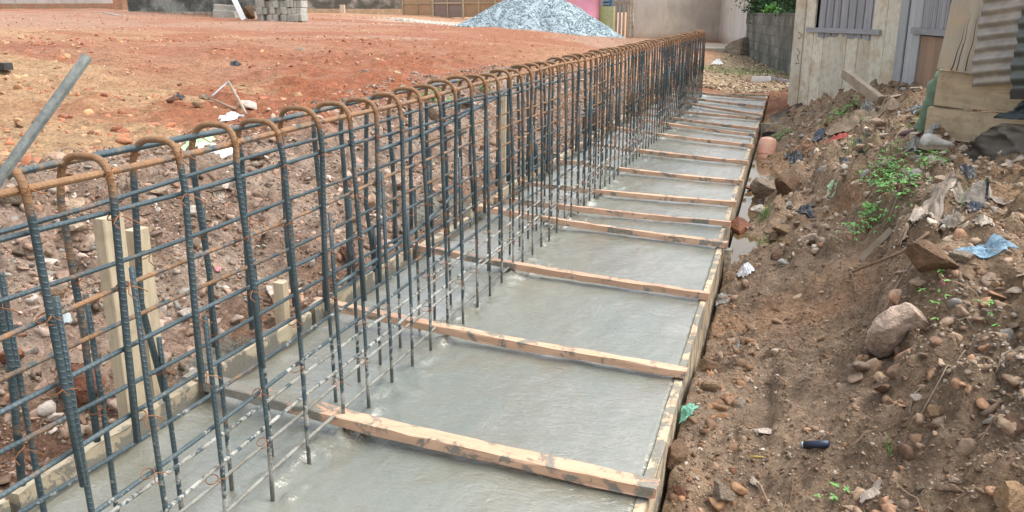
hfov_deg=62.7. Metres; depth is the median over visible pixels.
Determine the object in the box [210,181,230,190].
stone
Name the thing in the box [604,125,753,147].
crosspiece
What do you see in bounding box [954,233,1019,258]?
blue cloth
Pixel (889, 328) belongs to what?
stone
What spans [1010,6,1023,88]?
corrugated sheet
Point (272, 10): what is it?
sandcrete block
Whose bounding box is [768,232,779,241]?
stone
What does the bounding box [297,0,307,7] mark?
sandcrete block
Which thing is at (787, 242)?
stone
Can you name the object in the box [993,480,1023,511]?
stone
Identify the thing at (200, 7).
block foundation
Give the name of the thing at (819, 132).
plastic scrap
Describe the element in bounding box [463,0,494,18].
hoarding panel
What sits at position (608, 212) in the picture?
crosspiece
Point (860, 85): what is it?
timber offcut
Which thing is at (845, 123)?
sacking
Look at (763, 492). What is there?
dry branch
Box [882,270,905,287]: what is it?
dry branch
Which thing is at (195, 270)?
dry roots
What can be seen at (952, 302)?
rubble
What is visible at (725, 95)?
crosspiece
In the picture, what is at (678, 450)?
stone
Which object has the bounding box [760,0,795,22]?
hedge bush
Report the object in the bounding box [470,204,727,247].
crosspiece
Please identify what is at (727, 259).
stake
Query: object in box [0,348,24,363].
stone
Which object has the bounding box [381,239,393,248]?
stone
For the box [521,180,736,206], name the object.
crosspiece
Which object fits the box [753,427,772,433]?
stone
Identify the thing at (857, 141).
plastic scrap
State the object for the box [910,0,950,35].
window
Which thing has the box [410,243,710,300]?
crosspiece
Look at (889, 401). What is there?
gravel
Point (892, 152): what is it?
weed
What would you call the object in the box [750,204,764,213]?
stone
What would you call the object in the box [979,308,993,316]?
stone
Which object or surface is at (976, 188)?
grass tuft
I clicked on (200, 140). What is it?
plastic scrap
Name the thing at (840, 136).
plastic scrap
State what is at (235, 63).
plastic scrap
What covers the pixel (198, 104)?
stone
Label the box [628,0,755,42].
plaster house
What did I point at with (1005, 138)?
tarp
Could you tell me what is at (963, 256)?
stone
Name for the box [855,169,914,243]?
weed
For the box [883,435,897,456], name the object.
grass tuft
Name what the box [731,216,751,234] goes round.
stone
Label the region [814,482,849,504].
weed
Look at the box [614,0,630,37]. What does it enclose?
timber gate
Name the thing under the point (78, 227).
stone
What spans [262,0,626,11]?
sky
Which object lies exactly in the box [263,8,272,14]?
sandcrete block
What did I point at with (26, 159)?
rubble
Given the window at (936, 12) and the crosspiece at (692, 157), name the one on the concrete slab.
the crosspiece at (692, 157)
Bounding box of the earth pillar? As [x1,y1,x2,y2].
[113,0,127,9]
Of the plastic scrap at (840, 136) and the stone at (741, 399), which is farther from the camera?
the plastic scrap at (840, 136)
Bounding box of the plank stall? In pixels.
[924,70,1023,144]
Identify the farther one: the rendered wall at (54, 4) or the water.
the rendered wall at (54, 4)
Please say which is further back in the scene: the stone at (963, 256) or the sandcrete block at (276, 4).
the sandcrete block at (276, 4)
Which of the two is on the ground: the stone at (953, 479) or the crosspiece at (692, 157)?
the stone at (953, 479)
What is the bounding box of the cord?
[890,106,920,114]
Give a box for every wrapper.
[824,178,839,197]
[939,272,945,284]
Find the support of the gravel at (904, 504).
on the ground
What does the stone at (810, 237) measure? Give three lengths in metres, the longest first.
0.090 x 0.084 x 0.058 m
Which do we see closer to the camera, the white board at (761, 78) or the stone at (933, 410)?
the stone at (933, 410)
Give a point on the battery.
(815, 444)
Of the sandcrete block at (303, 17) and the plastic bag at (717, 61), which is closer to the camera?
the plastic bag at (717, 61)
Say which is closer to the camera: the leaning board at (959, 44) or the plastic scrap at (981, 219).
the plastic scrap at (981, 219)
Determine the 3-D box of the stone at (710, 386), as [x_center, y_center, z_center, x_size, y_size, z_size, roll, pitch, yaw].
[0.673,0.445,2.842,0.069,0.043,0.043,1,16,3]
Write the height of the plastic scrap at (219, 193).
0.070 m
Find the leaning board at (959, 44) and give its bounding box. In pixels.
[937,0,983,73]
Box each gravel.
[374,17,458,25]
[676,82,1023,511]
[713,132,1011,438]
[751,164,1023,511]
[785,118,998,261]
[879,163,1023,482]
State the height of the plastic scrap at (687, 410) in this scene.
0.146 m
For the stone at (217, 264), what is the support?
on the ground
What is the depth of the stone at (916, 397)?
2.32 m
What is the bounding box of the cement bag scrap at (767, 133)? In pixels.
[762,131,776,136]
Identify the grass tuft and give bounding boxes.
[700,64,786,75]
[749,231,785,247]
[754,202,771,223]
[828,134,876,159]
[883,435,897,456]
[954,177,995,207]
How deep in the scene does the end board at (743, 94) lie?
12.49 m
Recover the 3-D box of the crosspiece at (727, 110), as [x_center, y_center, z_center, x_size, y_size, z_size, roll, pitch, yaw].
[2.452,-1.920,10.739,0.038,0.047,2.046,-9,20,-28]
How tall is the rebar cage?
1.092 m
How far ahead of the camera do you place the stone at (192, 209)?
3.80 m
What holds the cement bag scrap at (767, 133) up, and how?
hanging from the form board at (759, 122)
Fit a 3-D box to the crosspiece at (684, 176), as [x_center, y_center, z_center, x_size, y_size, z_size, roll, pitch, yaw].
[0.970,-0.638,6.309,1.515,0.048,0.038,10,19,26]
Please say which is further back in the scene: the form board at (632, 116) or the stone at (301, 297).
the form board at (632, 116)
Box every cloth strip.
[897,204,918,245]
[908,170,956,223]
[929,211,963,228]
[935,180,1008,205]
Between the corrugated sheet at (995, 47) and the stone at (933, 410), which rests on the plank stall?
the corrugated sheet at (995, 47)
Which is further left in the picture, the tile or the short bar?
the tile
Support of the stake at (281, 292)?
on the ground
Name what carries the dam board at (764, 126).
on the ground
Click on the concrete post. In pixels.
(342, 8)
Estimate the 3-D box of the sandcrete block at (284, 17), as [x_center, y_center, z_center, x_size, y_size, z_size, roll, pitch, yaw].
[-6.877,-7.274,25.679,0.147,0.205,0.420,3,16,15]
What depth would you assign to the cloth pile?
4.76 m
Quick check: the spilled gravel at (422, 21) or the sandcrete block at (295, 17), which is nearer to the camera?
the sandcrete block at (295, 17)
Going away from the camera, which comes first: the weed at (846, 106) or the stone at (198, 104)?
the stone at (198, 104)
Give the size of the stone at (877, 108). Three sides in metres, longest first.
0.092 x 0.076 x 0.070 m
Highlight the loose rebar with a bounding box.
[0,53,91,187]
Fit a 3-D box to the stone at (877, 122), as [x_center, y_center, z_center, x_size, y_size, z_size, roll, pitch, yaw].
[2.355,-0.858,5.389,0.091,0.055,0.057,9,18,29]
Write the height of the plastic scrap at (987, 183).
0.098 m
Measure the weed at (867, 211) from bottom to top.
0.285 m
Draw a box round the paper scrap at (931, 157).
[923,155,944,164]
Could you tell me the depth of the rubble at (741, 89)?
15.57 m
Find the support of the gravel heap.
on the ground
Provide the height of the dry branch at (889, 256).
0.276 m
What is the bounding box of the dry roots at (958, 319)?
[830,177,1023,511]
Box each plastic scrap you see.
[181,136,216,150]
[212,189,224,197]
[230,60,240,66]
[678,403,698,432]
[749,476,758,486]
[784,149,803,163]
[795,203,816,217]
[811,127,829,140]
[825,133,848,143]
[855,138,865,155]
[958,163,976,179]
[963,199,987,211]
[971,214,994,226]
[985,176,989,205]
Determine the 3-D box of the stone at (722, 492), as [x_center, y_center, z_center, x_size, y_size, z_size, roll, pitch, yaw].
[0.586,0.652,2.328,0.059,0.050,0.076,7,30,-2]
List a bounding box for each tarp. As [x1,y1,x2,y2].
[963,123,1023,162]
[994,100,1023,119]
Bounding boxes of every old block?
[213,10,239,17]
[214,4,237,12]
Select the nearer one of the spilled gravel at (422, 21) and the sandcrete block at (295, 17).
the sandcrete block at (295, 17)
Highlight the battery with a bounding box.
[800,440,829,448]
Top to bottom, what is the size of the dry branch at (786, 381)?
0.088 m
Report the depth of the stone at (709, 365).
3.13 m
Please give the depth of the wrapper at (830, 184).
5.03 m
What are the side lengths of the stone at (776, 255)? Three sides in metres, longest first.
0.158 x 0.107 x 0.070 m
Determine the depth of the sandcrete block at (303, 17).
25.47 m
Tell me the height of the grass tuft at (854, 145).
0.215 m
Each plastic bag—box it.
[218,111,243,121]
[711,58,723,64]
[736,262,754,277]
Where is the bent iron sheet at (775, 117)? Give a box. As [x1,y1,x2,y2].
[769,102,802,122]
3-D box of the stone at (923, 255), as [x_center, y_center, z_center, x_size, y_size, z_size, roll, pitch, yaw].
[1.370,0.012,2.695,0.183,0.107,0.134,0,21,-30]
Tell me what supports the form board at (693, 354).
on the ground
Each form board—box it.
[0,498,10,511]
[6,380,204,511]
[204,312,311,395]
[308,248,412,324]
[413,217,469,259]
[466,168,547,225]
[548,127,609,173]
[613,97,654,130]
[633,247,722,511]
[718,131,755,278]
[755,96,767,151]
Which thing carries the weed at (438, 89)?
on the ground
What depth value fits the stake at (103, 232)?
2.35 m
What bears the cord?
on the ground
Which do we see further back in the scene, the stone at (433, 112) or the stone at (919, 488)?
the stone at (433, 112)
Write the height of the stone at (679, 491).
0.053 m
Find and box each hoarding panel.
[402,0,431,14]
[432,0,462,18]
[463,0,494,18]
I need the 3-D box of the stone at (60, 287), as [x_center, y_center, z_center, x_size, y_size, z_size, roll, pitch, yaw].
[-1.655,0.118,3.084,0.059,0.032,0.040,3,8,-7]
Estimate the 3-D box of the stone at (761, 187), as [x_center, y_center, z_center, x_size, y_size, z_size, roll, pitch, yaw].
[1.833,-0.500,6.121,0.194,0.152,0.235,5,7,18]
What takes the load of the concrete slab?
on the ground
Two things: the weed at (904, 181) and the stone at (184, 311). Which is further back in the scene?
the weed at (904, 181)
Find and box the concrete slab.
[33,93,765,511]
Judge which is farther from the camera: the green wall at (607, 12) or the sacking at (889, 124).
the green wall at (607, 12)
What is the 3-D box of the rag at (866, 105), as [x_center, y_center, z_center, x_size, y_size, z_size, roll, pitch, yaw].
[3.014,-1.267,7.182,0.095,0.175,0.469,2,16,8]
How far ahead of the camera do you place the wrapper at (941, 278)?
2.65 m
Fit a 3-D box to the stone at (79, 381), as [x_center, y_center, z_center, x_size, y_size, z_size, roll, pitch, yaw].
[-1.383,0.423,2.682,0.168,0.190,0.135,0,16,1]
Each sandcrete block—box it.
[258,8,263,14]
[259,0,269,6]
[260,15,265,20]
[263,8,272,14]
[267,15,272,20]
[270,7,275,13]
[272,1,279,7]
[272,15,279,20]
[281,15,286,21]
[282,7,291,13]
[291,8,296,14]
[293,14,304,21]
[296,8,306,14]
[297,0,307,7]
[299,14,307,20]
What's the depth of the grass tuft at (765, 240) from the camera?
4.95 m
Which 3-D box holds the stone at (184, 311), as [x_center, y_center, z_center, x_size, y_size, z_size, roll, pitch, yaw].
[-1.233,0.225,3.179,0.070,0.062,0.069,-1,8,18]
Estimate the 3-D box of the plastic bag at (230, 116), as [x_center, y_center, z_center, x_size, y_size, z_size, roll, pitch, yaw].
[-2.051,-1.015,6.088,0.131,0.062,0.361,1,16,4]
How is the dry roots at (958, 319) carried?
on the ground
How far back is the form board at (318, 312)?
3.60 m
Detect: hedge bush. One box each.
[735,0,795,24]
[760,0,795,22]
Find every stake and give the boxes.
[92,213,145,418]
[125,226,160,401]
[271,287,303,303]
[273,280,289,325]
[501,93,506,182]
[723,248,731,272]
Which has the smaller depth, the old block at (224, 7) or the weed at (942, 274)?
the weed at (942, 274)
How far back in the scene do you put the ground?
3.98 m
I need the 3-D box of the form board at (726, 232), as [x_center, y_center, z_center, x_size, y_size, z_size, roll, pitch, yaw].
[1.842,-0.577,6.729,0.033,0.284,4.860,5,17,17]
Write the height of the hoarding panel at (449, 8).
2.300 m
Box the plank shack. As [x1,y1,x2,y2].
[787,0,951,105]
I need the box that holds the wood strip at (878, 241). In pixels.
[859,227,891,260]
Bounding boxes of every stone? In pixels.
[0,193,33,205]
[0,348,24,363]
[15,121,25,127]
[51,289,64,299]
[54,284,69,289]
[54,363,106,407]
[65,197,84,208]
[69,223,89,230]
[70,354,92,363]
[150,184,167,195]
[166,96,179,103]
[178,308,191,320]
[190,205,196,215]
[191,102,204,107]
[199,94,209,99]
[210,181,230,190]
[212,261,220,268]
[238,100,257,109]
[243,5,254,18]
[249,146,269,160]
[308,259,314,266]
[340,245,355,259]
[361,192,375,209]
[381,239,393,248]
[396,177,406,186]
[428,106,446,119]
[536,120,554,132]
[666,438,688,469]
[672,486,688,498]
[699,359,724,372]
[700,381,719,391]
[713,479,734,501]
[730,467,736,473]
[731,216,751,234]
[735,395,745,407]
[750,177,774,197]
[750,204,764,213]
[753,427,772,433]
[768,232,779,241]
[771,224,794,235]
[771,248,782,260]
[774,173,800,195]
[785,239,790,246]
[801,233,817,242]
[853,143,865,151]
[862,129,872,135]
[864,302,928,357]
[871,118,885,126]
[872,382,890,392]
[875,106,881,111]
[906,239,959,272]
[910,394,921,401]
[915,482,925,494]
[918,133,954,149]
[925,404,944,418]
[931,175,946,183]
[948,250,973,263]
[948,475,960,483]
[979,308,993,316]
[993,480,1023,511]
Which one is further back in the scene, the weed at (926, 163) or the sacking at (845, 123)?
the sacking at (845, 123)
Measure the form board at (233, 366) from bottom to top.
0.292 m
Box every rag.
[172,94,185,99]
[708,290,730,339]
[858,478,882,503]
[859,98,872,111]
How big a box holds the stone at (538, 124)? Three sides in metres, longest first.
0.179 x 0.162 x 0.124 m
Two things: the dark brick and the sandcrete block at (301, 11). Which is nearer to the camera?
the dark brick
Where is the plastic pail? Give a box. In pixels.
[756,137,776,157]
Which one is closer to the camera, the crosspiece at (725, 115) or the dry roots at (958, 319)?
the dry roots at (958, 319)
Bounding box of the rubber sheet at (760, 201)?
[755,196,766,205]
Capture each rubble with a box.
[0,11,645,139]
[0,34,536,165]
[0,64,654,484]
[668,265,758,511]
[687,94,1023,460]
[689,54,789,92]
[745,79,1023,511]
[777,81,1023,266]
[902,165,1023,423]
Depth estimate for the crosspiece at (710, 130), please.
8.62 m
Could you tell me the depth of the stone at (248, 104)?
6.47 m
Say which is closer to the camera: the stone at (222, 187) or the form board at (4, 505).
the form board at (4, 505)
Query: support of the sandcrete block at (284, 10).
on the sandcrete block at (284, 17)
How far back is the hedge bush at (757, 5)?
22.85 m
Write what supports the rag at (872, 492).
on the ground
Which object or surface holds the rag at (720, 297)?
on the ground
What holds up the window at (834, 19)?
in the plank shack
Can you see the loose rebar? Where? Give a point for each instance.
(40, 121)
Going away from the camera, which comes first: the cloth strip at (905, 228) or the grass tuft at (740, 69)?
the cloth strip at (905, 228)
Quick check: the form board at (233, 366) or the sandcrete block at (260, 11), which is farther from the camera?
the sandcrete block at (260, 11)
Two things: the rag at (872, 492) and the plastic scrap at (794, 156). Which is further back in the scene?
the plastic scrap at (794, 156)
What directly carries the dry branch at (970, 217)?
on the ground
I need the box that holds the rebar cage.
[0,30,705,511]
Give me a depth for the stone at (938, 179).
3.66 m
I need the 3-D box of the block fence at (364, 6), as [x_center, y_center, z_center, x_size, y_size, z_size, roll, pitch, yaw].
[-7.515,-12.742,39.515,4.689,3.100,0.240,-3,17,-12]
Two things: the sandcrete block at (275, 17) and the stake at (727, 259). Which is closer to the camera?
the stake at (727, 259)
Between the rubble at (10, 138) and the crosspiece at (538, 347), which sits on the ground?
the rubble at (10, 138)
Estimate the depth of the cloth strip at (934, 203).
3.50 m
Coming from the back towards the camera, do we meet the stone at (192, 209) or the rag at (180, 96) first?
the rag at (180, 96)
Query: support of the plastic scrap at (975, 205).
on the ground
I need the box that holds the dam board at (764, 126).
[761,123,783,132]
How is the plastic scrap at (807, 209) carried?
on the ground
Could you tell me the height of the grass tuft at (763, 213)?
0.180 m
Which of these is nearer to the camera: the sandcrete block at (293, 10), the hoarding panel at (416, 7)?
the sandcrete block at (293, 10)
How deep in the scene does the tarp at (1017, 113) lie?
4.34 m
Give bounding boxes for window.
[806,0,880,39]
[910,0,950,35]
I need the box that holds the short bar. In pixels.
[1010,88,1023,98]
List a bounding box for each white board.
[232,0,245,19]
[752,76,770,81]
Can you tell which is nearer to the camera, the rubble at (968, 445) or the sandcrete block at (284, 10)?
the rubble at (968, 445)
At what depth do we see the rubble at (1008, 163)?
4.76 m
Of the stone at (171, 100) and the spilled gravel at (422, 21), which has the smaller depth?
the stone at (171, 100)
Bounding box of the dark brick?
[0,62,13,69]
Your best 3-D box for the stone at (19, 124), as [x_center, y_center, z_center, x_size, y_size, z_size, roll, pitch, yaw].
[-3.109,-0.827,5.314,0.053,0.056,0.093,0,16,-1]
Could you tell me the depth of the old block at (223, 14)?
26.75 m
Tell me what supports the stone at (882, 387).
on the ground
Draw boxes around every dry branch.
[756,482,769,505]
[775,369,800,387]
[851,232,929,272]
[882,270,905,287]
[954,211,993,228]
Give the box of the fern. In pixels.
[761,2,784,12]
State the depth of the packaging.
4.90 m
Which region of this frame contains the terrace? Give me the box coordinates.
[681,43,728,52]
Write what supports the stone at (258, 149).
on the ground
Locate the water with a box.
[730,137,776,263]
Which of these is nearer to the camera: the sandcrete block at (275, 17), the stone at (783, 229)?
the stone at (783, 229)
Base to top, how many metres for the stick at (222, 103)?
0.065 m
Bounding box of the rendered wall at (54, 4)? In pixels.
[0,0,112,8]
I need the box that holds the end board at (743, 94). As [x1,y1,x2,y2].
[672,92,768,103]
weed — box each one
[413,88,451,104]
[772,124,793,140]
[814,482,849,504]
[829,95,860,120]
[836,185,892,244]
[845,172,908,227]
[855,148,905,192]
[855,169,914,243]
[878,130,923,164]
[885,168,934,216]
[892,150,950,182]
[919,269,949,319]
[974,299,1000,327]
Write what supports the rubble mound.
on the ground
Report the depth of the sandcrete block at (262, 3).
25.56 m
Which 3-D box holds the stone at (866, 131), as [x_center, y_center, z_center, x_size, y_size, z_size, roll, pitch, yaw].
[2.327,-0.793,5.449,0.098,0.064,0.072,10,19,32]
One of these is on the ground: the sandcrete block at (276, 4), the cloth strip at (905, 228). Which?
the cloth strip at (905, 228)
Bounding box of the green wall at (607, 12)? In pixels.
[599,0,614,30]
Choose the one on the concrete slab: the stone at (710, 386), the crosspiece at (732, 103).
the crosspiece at (732, 103)
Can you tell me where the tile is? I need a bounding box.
[63,313,75,323]
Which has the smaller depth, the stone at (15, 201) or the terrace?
the stone at (15, 201)
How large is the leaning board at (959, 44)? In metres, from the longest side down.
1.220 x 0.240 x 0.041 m
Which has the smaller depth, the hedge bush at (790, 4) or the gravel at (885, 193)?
the gravel at (885, 193)
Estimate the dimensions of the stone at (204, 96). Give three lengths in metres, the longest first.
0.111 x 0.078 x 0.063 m
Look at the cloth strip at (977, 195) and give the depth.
3.43 m
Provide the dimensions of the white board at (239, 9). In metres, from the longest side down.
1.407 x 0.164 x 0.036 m
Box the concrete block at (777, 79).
[770,76,788,82]
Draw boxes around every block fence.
[306,0,401,13]
[746,13,794,74]
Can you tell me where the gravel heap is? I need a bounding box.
[455,0,624,37]
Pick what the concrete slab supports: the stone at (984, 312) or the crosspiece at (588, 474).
the crosspiece at (588, 474)
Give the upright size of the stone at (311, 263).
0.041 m
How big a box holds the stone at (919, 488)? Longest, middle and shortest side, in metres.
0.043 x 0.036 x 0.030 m
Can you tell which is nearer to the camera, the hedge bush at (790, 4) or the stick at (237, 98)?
the stick at (237, 98)
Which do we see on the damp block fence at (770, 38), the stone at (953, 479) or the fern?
the fern
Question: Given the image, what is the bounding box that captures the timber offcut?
[841,69,884,102]
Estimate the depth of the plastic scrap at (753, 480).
2.38 m
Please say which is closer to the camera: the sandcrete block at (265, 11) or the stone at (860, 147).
the stone at (860, 147)
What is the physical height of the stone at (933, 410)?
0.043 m
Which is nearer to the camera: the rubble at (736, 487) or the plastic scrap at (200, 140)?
the rubble at (736, 487)
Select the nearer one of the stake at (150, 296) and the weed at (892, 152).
the stake at (150, 296)
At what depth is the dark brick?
8.32 m
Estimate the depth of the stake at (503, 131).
5.50 m
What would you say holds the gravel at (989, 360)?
on the ground
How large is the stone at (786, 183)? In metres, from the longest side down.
0.302 x 0.200 x 0.178 m
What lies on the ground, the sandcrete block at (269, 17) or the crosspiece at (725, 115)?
the sandcrete block at (269, 17)
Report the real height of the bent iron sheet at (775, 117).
0.165 m
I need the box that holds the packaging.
[197,142,232,158]
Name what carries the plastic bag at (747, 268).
on the ground
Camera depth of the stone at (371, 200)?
4.64 m
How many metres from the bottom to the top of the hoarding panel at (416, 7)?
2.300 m
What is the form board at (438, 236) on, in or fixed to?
on the ground
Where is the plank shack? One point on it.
(881, 41)
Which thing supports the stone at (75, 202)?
on the ground
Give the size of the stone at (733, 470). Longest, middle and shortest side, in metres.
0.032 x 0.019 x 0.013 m
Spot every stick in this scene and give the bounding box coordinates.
[210,98,235,109]
[211,82,227,96]
[227,81,247,114]
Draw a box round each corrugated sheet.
[972,0,1023,86]
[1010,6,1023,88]
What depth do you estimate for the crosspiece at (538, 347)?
3.01 m
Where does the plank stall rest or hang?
on the ground
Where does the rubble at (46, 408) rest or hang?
on the ground
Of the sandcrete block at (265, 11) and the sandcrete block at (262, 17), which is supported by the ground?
the sandcrete block at (262, 17)
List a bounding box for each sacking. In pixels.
[821,97,900,135]
[881,117,893,133]
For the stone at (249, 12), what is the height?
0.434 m
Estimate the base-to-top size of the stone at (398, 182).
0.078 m
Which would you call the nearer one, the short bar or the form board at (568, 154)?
the short bar
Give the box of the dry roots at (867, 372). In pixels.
[712,125,1023,511]
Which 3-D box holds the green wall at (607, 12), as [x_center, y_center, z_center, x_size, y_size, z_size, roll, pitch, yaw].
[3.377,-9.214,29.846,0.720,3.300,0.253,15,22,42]
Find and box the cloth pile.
[903,123,935,153]
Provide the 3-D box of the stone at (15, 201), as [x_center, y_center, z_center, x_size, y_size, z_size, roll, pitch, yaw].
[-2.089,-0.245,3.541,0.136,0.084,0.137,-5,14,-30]
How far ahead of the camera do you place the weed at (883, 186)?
4.04 m
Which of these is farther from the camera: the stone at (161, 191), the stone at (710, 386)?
the stone at (161, 191)
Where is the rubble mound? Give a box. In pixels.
[725,37,747,54]
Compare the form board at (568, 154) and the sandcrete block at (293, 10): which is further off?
the sandcrete block at (293, 10)
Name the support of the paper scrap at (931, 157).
on the ground
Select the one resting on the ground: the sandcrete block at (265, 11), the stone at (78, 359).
the stone at (78, 359)
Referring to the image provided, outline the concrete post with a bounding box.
[340,5,344,12]
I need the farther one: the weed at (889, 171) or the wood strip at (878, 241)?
the weed at (889, 171)
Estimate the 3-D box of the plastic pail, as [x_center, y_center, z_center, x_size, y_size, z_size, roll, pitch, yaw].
[2.417,-0.992,7.993,0.182,0.284,0.232,5,17,17]
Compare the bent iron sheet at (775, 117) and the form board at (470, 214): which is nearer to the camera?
the form board at (470, 214)
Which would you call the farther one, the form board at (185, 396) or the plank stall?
the plank stall
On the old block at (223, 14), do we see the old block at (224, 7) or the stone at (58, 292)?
the old block at (224, 7)
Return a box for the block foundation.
[127,0,261,17]
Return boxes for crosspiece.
[182,369,660,499]
[311,297,687,378]
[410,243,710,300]
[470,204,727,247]
[486,195,730,226]
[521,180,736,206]
[555,158,743,184]
[581,141,748,164]
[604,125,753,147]
[621,115,756,136]
[635,112,758,130]
[643,106,761,119]
[664,99,763,116]
[670,94,765,107]
[674,90,767,99]
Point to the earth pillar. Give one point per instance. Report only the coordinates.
(120, 5)
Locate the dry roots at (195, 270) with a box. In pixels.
[0,116,539,459]
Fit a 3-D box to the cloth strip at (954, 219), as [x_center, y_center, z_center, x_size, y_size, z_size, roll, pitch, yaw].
[1.698,-0.128,3.259,0.063,0.100,0.224,-2,16,-8]
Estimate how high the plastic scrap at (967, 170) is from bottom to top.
0.064 m
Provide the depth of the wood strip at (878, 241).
3.76 m
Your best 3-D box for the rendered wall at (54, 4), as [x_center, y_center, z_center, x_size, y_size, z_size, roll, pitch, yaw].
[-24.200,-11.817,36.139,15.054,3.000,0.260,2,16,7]
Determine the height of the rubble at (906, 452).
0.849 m
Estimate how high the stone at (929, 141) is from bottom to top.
0.087 m
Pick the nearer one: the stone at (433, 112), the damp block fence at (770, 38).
the stone at (433, 112)
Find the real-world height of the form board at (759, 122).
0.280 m
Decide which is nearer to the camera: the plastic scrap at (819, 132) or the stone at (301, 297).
the stone at (301, 297)
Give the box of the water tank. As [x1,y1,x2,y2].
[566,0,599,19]
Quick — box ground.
[0,8,1023,511]

